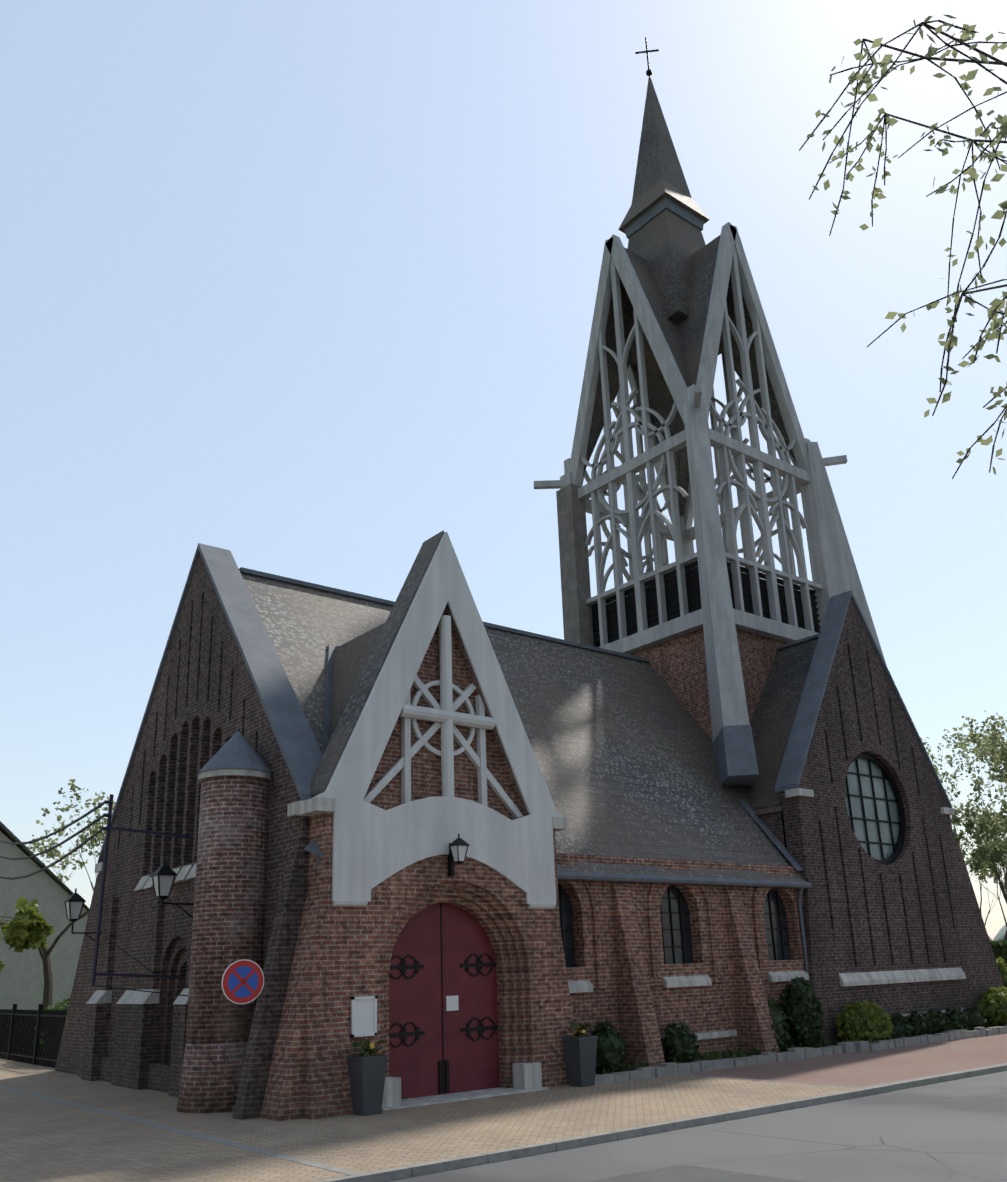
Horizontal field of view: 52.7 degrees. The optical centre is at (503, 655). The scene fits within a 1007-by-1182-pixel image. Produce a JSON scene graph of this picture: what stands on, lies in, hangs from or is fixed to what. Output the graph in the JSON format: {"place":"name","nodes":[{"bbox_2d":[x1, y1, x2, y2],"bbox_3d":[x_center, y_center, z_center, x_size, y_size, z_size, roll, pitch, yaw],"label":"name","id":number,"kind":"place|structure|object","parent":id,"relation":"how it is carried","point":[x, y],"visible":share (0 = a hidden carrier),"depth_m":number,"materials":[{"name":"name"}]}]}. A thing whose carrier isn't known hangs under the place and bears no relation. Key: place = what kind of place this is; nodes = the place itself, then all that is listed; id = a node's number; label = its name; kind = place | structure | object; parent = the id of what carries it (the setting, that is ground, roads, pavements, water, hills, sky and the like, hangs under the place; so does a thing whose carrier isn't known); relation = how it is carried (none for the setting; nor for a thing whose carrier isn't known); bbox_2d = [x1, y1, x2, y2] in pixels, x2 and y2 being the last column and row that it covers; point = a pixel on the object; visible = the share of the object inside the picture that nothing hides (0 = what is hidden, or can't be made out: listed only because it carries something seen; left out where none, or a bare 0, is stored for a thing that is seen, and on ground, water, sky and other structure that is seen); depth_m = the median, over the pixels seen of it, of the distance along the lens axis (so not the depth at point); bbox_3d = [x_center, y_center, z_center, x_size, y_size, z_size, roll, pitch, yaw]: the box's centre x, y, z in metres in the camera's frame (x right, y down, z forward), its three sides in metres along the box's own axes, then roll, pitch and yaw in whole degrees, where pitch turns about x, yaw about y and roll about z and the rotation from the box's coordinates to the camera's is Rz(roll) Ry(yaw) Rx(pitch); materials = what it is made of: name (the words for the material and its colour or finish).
{"place":"outdoors","nodes":[
{"label":"outdoors","id":0,"kind":"place"},
{"bbox_2d":[0,896,88,1009],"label":"tree","id":1,"kind":"object","parent":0,"point":[21,933],"depth_m":31.21,"materials":[{"name":"green plant"}]},
{"bbox_2d":[25,820,103,883],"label":"tree leaves","id":2,"kind":"object","parent":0,"point":[56,852],"depth_m":89.37,"materials":[{"name":"green plant"}]},
{"bbox_2d":[35,779,115,890],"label":"tree leaves","id":3,"kind":"object","parent":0,"point":[73,787],"depth_m":71.53,"materials":[{"name":"green plant"}]},
{"bbox_2d":[0,1059,862,1181],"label":"pavement","id":4,"kind":"structure","parent":0,"point":[43,1140],"depth_m":13.66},
{"bbox_2d":[0,1004,68,1067],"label":"fence","id":5,"kind":"object","parent":4,"relation":"on","point":[19,1033],"visible":0.85,"depth_m":27.23,"materials":[{"name":"metal"}]},
{"bbox_2d":[86,553,308,1064],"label":"facade","id":6,"kind":"structure","parent":4,"relation":"on","point":[206,705],"depth_m":20.89,"materials":[{"name":"brown brick"}]},
{"bbox_2d":[55,873,99,1074],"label":"corner buttress","id":7,"kind":"structure","parent":6,"relation":"attached to","point":[70,1052],"depth_m":23.89,"materials":[{"name":"brown brick"}]},
{"bbox_2d":[0,802,187,995],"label":"wires","id":8,"kind":"object","parent":6,"relation":"attached to","point":[67,839],"visible":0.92,"depth_m":20.97,"materials":[{"name":"metal"}]},
{"bbox_2d":[78,879,194,1096],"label":"buttresses","id":9,"kind":"structure","parent":6,"relation":"attached to","point":[131,1064],"depth_m":20.47,"materials":[{"name":"brown brick"}]},
{"bbox_2d":[91,794,190,985],"bbox_3d":[-6.894,4.436,19.406,1.682,3.484,0.262,9,-21,-32],"label":"metal bracket frame","id":10,"kind":"object","parent":6,"relation":"attached to","point":[107,829],"visible":1,"depth_m":19.11,"materials":[{"name":"paint"}]},
{"bbox_2d":[232,832,300,1119],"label":"corner buttress","id":11,"kind":"structure","parent":6,"relation":"attached to","point":[264,1027],"depth_m":15.54,"materials":[{"name":"brick"}]},
{"bbox_2d":[63,834,469,945],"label":"wall lanterns","id":12,"kind":"object","parent":6,"relation":"on","point":[164,869],"visible":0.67,"depth_m":18.65,"materials":[{"name":"black metal"}]},
{"bbox_2d":[66,845,466,918],"bbox_3d":[-5.630,4.339,19.211,10.889,0.622,1.990,-13,-20,32],"label":"lantern glass","id":13,"kind":"object","parent":12,"relation":"on","point":[165,884],"visible":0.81,"depth_m":18.59,"materials":[{"name":"white glass"}]},
{"bbox_2d":[177,776,267,1113],"bbox_3d":[-4.598,4.709,17.016,1.360,5.250,1.360,11,-22,-37],"label":"turret","id":14,"kind":"object","parent":4,"relation":"on","point":[228,919],"visible":0.75,"depth_m":16.59,"materials":[{"name":"brick"}]},
{"bbox_2d":[221,959,263,1003],"bbox_3d":[-3.888,4.862,15.174,0.640,0.640,0.020,8,-20,-28],"label":"sign back","id":15,"kind":"object","parent":14,"relation":"attached to","point":[225,972],"visible":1,"depth_m":15.14,"materials":[{"name":"white paint"}]},
{"bbox_2d":[223,960,262,1002],"bbox_3d":[-3.880,4.858,15.161,0.610,0.610,0.005,8,-20,-28],"label":"red sign","id":16,"kind":"object","parent":15,"relation":"attached to","point":[230,970],"visible":1,"depth_m":15.16,"materials":[{"name":"red metal"}]},
{"bbox_2d":[228,966,257,997],"bbox_3d":[-3.881,4.858,15.163,0.450,0.450,0.001,8,-20,-28],"label":"blue sign","id":17,"kind":"object","parent":15,"relation":"attached to","point":[234,981],"visible":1,"depth_m":15.16,"materials":[{"name":"blue metal"}]},
{"bbox_2d":[94,769,566,1110],"bbox_3d":[-5.151,5.387,19.329,12.088,5.360,5.107,-11,-19,26],"label":"stone trim","id":18,"kind":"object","parent":4,"relation":"on","point":[527,1077],"visible":0.6,"depth_m":16.66,"materials":[{"name":"grey stone"}]},
{"bbox_2d":[260,603,574,1121],"bbox_3d":[-1.214,2.441,17.805,5.850,9.820,0.970,11,-22,-37],"label":"porch","id":19,"kind":"object","parent":4,"relation":"on","point":[342,956],"visible":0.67,"depth_m":17.14,"materials":[{"name":"brown brick"}]},
{"bbox_2d":[310,530,444,795],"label":"porch roof","id":20,"kind":"structure","parent":19,"relation":"on","point":[358,662],"depth_m":18.66,"materials":[{"name":"grey tile"}]},
{"bbox_2d":[350,995,458,1036],"bbox_3d":[-1.520,5.753,16.388,0.146,0.580,2.451,-15,-21,36],"label":"notice board","id":21,"kind":"object","parent":19,"relation":"attached to","point":[363,1015],"visible":1,"depth_m":15.65,"materials":[{"name":"white paper"}]},
{"bbox_2d":[312,532,564,903],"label":"porch gable","id":22,"kind":"structure","parent":19,"relation":"attached to","point":[373,846],"depth_m":17.84,"materials":[{"name":"grey concrete"}]},
{"bbox_2d":[333,615,555,908],"bbox_3d":[-0.996,1.778,17.986,4.560,5.221,0.285,11,-22,-37],"label":"gable tracery","id":23,"kind":"object","parent":22,"relation":"attached to","point":[445,716],"visible":0.85,"depth_m":18.15,"materials":[{"name":"grey concrete"}]},
{"bbox_2d":[389,903,499,1098],"bbox_3d":[-1.054,5.751,17.213,2.400,3.100,0.060,11,-22,-37],"label":"porch door","id":24,"kind":"structure","parent":19,"relation":"in","point":[416,999],"depth_m":17.18,"materials":[{"name":"red wood"}]},
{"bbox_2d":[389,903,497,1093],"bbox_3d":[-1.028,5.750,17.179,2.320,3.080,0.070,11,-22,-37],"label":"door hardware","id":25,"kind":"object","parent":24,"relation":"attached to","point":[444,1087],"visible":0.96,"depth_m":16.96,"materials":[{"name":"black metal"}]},
{"bbox_2d":[0,1074,867,1175],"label":"paving border","id":26,"kind":"object","parent":4,"relation":"on","point":[291,1158],"visible":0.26,"depth_m":13.76,"materials":[{"name":"stone"}]},
{"bbox_2d":[346,1036,597,1115],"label":"planters","id":27,"kind":"object","parent":4,"relation":"on","point":[367,1074],"visible":0.85,"depth_m":14.98,"materials":[{"name":"grey plastic"}]},
{"bbox_2d":[351,1035,595,1056],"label":"planter soil","id":28,"kind":"structure","parent":27,"relation":"on","point":[363,1055],"depth_m":15.20,"materials":[{"name":"brown soil"}]},
{"bbox_2d":[353,1022,592,1054],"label":"plants","id":29,"kind":"object","parent":28,"relation":"on","point":[366,1043],"depth_m":15.19,"materials":[{"name":"plant"}]},
{"bbox_2d":[0,0,1006,939],"label":"sky","id":30,"kind":"structure","parent":0,"point":[303,290],"materials":[{"name":"blue"}]},
{"bbox_2d":[556,483,593,645],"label":"tower pier","id":31,"kind":"structure","parent":0,"point":[575,578],"depth_m":33.31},
{"bbox_2d":[556,853,804,1065],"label":"nave wall","id":32,"kind":"structure","parent":0,"point":[702,1009],"depth_m":20.99,"materials":[{"name":"brown brick"}]},
{"bbox_2d":[241,573,947,887],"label":"nave roof","id":33,"kind":"structure","parent":32,"relation":"on","point":[622,747],"depth_m":23.91,"materials":[{"name":"grey tile"}]},
{"bbox_2d":[98,543,951,973],"bbox_3d":[1.274,3.931,26.292,21.460,11.830,10.780,11,-22,-37],"label":"zinc work","id":34,"kind":"object","parent":33,"relation":"on","point":[734,755],"visible":0.52,"depth_m":22.31,"materials":[{"name":"grey metal"}]},
{"bbox_2d":[558,884,790,963],"bbox_3d":[3.565,5.679,21.544,8.000,1.630,0.025,11,-22,-37],"label":"nave lead","id":35,"kind":"object","parent":32,"relation":"in","point":[680,912],"visible":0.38,"depth_m":21.64,"materials":[{"name":"black metal"}]},
{"bbox_2d":[556,858,802,988],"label":"brick window surrounds","id":36,"kind":"object","parent":32,"relation":"attached to","point":[653,981],"visible":0.62,"depth_m":20.95,"materials":[{"name":"brown brick"}]},
{"bbox_2d":[558,884,808,1039],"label":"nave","id":37,"kind":"structure","parent":32,"relation":"in","point":[569,937],"depth_m":21.58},
{"bbox_2d":[611,881,779,1069],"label":"buttresses","id":38,"kind":"structure","parent":32,"relation":"attached to","point":[639,1030],"depth_m":20.26,"materials":[{"name":"brown brick"}]},
{"bbox_2d":[386,1071,1006,1181],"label":"road","id":39,"kind":"structure","parent":0,"point":[953,1131],"depth_m":11.56,"materials":[{"name":"grey asphalt"}]},
{"bbox_2d":[315,1063,1006,1181],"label":"kerb","id":40,"kind":"structure","parent":39,"relation":"on","point":[397,1173],"depth_m":12.65,"materials":[{"name":"concrete"}]},
{"bbox_2d":[586,1165,804,1181],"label":"road patches","id":41,"kind":"object","parent":39,"relation":"on","point":[683,1173],"visible":1,"depth_m":10.12,"materials":[{"name":"grey asphalt"}]},
{"bbox_2d":[863,24,1006,293],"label":"tree branches","id":42,"kind":"object","parent":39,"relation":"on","point":[996,61],"visible":0.88,"depth_m":5.86,"materials":[{"name":"brown plant"}]},
{"bbox_2d":[799,13,1006,478],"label":"leaves","id":43,"kind":"object","parent":42,"relation":"attached to","point":[996,323],"depth_m":5.63,"materials":[{"name":"green plant"}]},
{"bbox_2d":[630,628,786,738],"bbox_3d":[6.569,4.005,31.135,5.400,8.200,5.400,11,-22,-37],"label":"tower base","id":44,"kind":"object","parent":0,"point":[678,664],"visible":0.14,"depth_m":29.29,"materials":[{"name":"brown brick"}]},
{"bbox_2d":[534,222,885,741],"bbox_3d":[6.343,-5.314,33.597,8.673,18.264,8.272,11,-22,-37],"label":"bell tower frame","id":45,"kind":"object","parent":44,"relation":"on","point":[718,618],"visible":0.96,"depth_m":32.23,"materials":[{"name":"grey concrete"}]},
{"bbox_2d":[583,77,796,517],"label":"spire","id":46,"kind":"structure","parent":45,"relation":"on","point":[672,257],"depth_m":35.43,"materials":[{"name":"stone"}]},
{"bbox_2d":[635,37,658,76],"bbox_3d":[5.617,-23.252,39.578,0.896,2.100,0.235,0,-17,-6],"label":"cross","id":47,"kind":"object","parent":46,"relation":"on","point":[649,70],"visible":0.9,"depth_m":39.62,"materials":[{"name":"metal"}]},
{"bbox_2d":[624,197,703,238],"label":"spire cornice","id":48,"kind":"structure","parent":46,"relation":"attached to","point":[650,214],"depth_m":36.52,"materials":[{"name":"grey metal"}]},
{"bbox_2d":[592,560,820,646],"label":"louvers","id":49,"kind":"object","parent":45,"relation":"in","point":[672,593],"visible":0.12,"depth_m":31.00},
{"bbox_2d":[687,1033,1006,1086],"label":"sidewalk","id":50,"kind":"structure","parent":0,"point":[862,1069],"depth_m":19.40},
{"bbox_2d":[595,1024,1006,1084],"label":"stone edging","id":51,"kind":"object","parent":50,"relation":"on","point":[672,1068],"visible":0.85,"depth_m":21.04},
{"bbox_2d":[990,940,1006,966],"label":"hedge","id":52,"kind":"object","parent":50,"relation":"on","point":[1000,943],"depth_m":35.17,"materials":[{"name":"green plant"}]},
{"bbox_2d":[996,956,1006,987],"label":"shrub leaves","id":53,"kind":"object","parent":50,"relation":"on","point":[999,960],"visible":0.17,"depth_m":29.00,"materials":[{"name":"green plant"}]},
{"bbox_2d":[752,598,1003,1045],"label":"transept","id":54,"kind":"structure","parent":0,"point":[915,921],"depth_m":26.27,"materials":[{"name":"brown brick"}]},
{"bbox_2d":[744,638,817,814],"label":"transept roof","id":55,"kind":"structure","parent":54,"relation":"on","point":[772,720],"depth_m":27.89,"materials":[{"name":"grey tile"}]},
{"bbox_2d":[845,758,899,859],"bbox_3d":[9.717,4.064,27.014,3.500,3.400,0.001,11,-22,-37],"label":"round window","id":56,"kind":"structure","parent":54,"relation":"in","point":[857,811],"depth_m":27.11,"materials":[{"name":"glass"}]},
{"bbox_2d":[845,752,905,864],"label":"rose bars","id":57,"kind":"object","parent":56,"relation":"attached to","point":[898,800],"visible":0.52,"depth_m":27.25,"materials":[{"name":"black metal"}]},
{"bbox_2d":[890,1070,1006,1091],"bbox_3d":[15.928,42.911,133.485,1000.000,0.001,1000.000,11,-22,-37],"label":"curb","id":58,"kind":"structure","parent":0,"point":[946,1081],"depth_m":17.11,"materials":[{"name":"grey concrete"}]},
{"bbox_2d":[0,831,88,1009],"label":"house","id":59,"kind":"structure","parent":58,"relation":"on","point":[22,981],"depth_m":43.00,"materials":[{"name":"paint"}]},
{"bbox_2d":[0,821,88,910],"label":"house roof","id":60,"kind":"structure","parent":59,"relation":"attached to","point":[8,833],"depth_m":43.52,"materials":[{"name":"grey tile"}]},
{"bbox_2d":[962,832,1006,940],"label":"tree","id":61,"kind":"object","parent":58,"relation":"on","point":[1005,936],"depth_m":104.50,"materials":[{"name":"plant"}]},
{"bbox_2d":[951,799,990,875],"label":"tree leaves","id":62,"kind":"object","parent":61,"relation":"attached to","point":[982,852],"depth_m":91.67,"materials":[{"name":"green plant"}]},
{"bbox_2d":[959,816,1005,924],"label":"tree leaves","id":63,"kind":"object","parent":61,"relation":"attached to","point":[986,873],"depth_m":144.92,"materials":[{"name":"green plant"}]},
{"bbox_2d":[961,788,1006,903],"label":"tree leaves","id":64,"kind":"object","parent":61,"relation":"attached to","point":[983,821],"depth_m":92.89,"materials":[{"name":"green plant"}]},
{"bbox_2d":[986,812,1006,856],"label":"tree leaves","id":65,"kind":"object","parent":61,"relation":"attached to","point":[1005,843],"depth_m":99.75,"materials":[{"name":"green plant"}]},
{"bbox_2d":[988,924,1006,940],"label":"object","id":66,"kind":"object","parent":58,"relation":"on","point":[1000,935],"depth_m":164.16,"materials":[{"name":"white"}]},
{"bbox_2d":[920,727,1006,895],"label":"tree leaves","id":67,"kind":"object","parent":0,"point":[992,777],"depth_m":120.02,"materials":[{"name":"green plant"}]},
{"bbox_2d":[944,714,1006,801],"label":"tree leaves","id":68,"kind":"object","parent":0,"point":[971,735],"depth_m":98.31,"materials":[{"name":"green plant"}]},
{"bbox_2d":[974,710,1006,783],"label":"tree leaves","id":69,"kind":"object","parent":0,"point":[987,749],"depth_m":89.74,"materials":[{"name":"green plant"}]},
{"bbox_2d":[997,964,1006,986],"bbox_3d":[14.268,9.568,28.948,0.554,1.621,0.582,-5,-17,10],"label":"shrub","id":70,"kind":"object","parent":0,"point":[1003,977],"visible":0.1,"depth_m":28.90,"materials":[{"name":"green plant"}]},
{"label":"bed soil","id":71,"kind":"structure","parent":0,"visible":0},
{"bbox_2d":[590,1020,626,1074],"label":"shrub leaves","id":72,"kind":"object","parent":71,"relation":"on","point":[598,1031],"visible":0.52,"depth_m":18.48,"materials":[{"name":"green plant"}]},
{"bbox_2d":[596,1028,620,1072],"bbox_3d":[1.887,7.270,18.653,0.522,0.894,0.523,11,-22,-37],"label":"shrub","id":73,"kind":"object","parent":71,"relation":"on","point":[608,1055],"visible":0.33,"depth_m":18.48,"materials":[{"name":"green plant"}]},
{"bbox_2d":[665,1026,693,1062],"bbox_3d":[3.428,7.625,19.812,0.616,0.764,0.501,11,-22,-37],"label":"shrub","id":74,"kind":"object","parent":71,"relation":"on","point":[678,1043],"visible":0.44,"depth_m":19.62,"materials":[{"name":"green plant"}]},
{"bbox_2d":[661,1021,698,1062],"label":"shrub leaves","id":75,"kind":"object","parent":71,"relation":"on","point":[671,1028],"visible":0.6,"depth_m":19.67,"materials":[{"name":"green plant"}]},
{"bbox_2d":[595,1038,837,1074],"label":"bed plants","id":76,"kind":"object","parent":71,"relation":"on","point":[714,1055],"visible":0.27,"depth_m":20.50,"materials":[{"name":"green plant"}]},
{"bbox_2d":[769,1005,784,1046],"bbox_3d":[5.704,7.951,21.666,0.591,1.078,0.564,11,-22,-37],"label":"shrub","id":77,"kind":"object","parent":71,"relation":"on","point":[781,1034],"visible":0.27,"depth_m":21.47,"materials":[{"name":"green plant"}]},
{"bbox_2d":[767,998,790,1050],"bbox_3d":[5.677,7.959,21.675,0.855,1.294,0.767,11,-22,-37],"label":"shrub","id":78,"kind":"object","parent":71,"relation":"on","point":[772,1002],"visible":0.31,"depth_m":21.54,"materials":[{"name":"green plant"}]},
{"bbox_2d":[785,984,817,1047],"bbox_3d":[6.513,7.923,22.304,0.764,1.409,0.599,11,-22,-37],"label":"shrub","id":79,"kind":"object","parent":71,"relation":"on","point":[801,1004],"visible":0.27,"depth_m":22.12,"materials":[{"name":"green plant"}]},
{"bbox_2d":[779,977,824,1047],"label":"shrub leaves","id":80,"kind":"object","parent":71,"relation":"on","point":[815,1021],"visible":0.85,"depth_m":22.08,"materials":[{"name":"green plant"}]},
{"bbox_2d":[841,1006,885,1041],"bbox_3d":[8.169,8.423,23.104,1.219,0.900,0.876,11,-22,-37],"label":"shrub","id":81,"kind":"object","parent":71,"relation":"on","point":[860,1015],"visible":0.21,"depth_m":22.80,"materials":[{"name":"green plant"}]},
{"bbox_2d":[835,1000,893,1042],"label":"shrub leaves","id":82,"kind":"object","parent":71,"relation":"on","point":[887,1024],"visible":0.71,"depth_m":22.82,"materials":[{"name":"green plant"}]},
{"bbox_2d":[887,1012,913,1038],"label":"shrub leaves","id":83,"kind":"object","parent":71,"relation":"on","point":[898,1017],"depth_m":23.82,"materials":[{"name":"green plant"}]},
{"bbox_2d":[904,1011,933,1036],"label":"shrub leaves","id":84,"kind":"object","parent":71,"relation":"on","point":[922,1022],"depth_m":24.37,"materials":[{"name":"green plant"}]},
{"bbox_2d":[924,1008,952,1034],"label":"shrub leaves","id":85,"kind":"object","parent":71,"relation":"on","point":[937,1020],"depth_m":24.93,"materials":[{"name":"green plant"}]},
{"bbox_2d":[942,1006,970,1030],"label":"shrub leaves","id":86,"kind":"object","parent":71,"relation":"on","point":[964,1018],"depth_m":25.47,"materials":[{"name":"green plant"}]},
{"bbox_2d":[962,1006,987,1030],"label":"shrub leaves","id":87,"kind":"object","parent":71,"relation":"on","point":[983,1021],"depth_m":26.01,"materials":[{"name":"green plant"}]},
{"bbox_2d":[978,985,1006,1026],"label":"shrub leaves","id":88,"kind":"object","parent":71,"relation":"on","point":[986,997],"visible":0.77,"depth_m":26.81,"materials":[{"name":"green plant"}]},
{"bbox_2d":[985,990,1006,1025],"bbox_3d":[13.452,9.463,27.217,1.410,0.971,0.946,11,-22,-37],"label":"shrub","id":89,"kind":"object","parent":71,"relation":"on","point":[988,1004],"visible":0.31,"depth_m":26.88,"materials":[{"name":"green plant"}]},
{"bbox_3d":[-11.335,10.226,27.573,2.049,1.634,4.280,11,-22,-37],"label":"hedge","id":90,"kind":"object","parent":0,"visible":0},
{"bbox_2d":[32,998,69,1043],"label":"hedge leaves","id":91,"kind":"object","parent":90,"relation":"on","point":[64,1003],"visible":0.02,"depth_m":27.40,"materials":[{"name":"green plant"}]}
]}

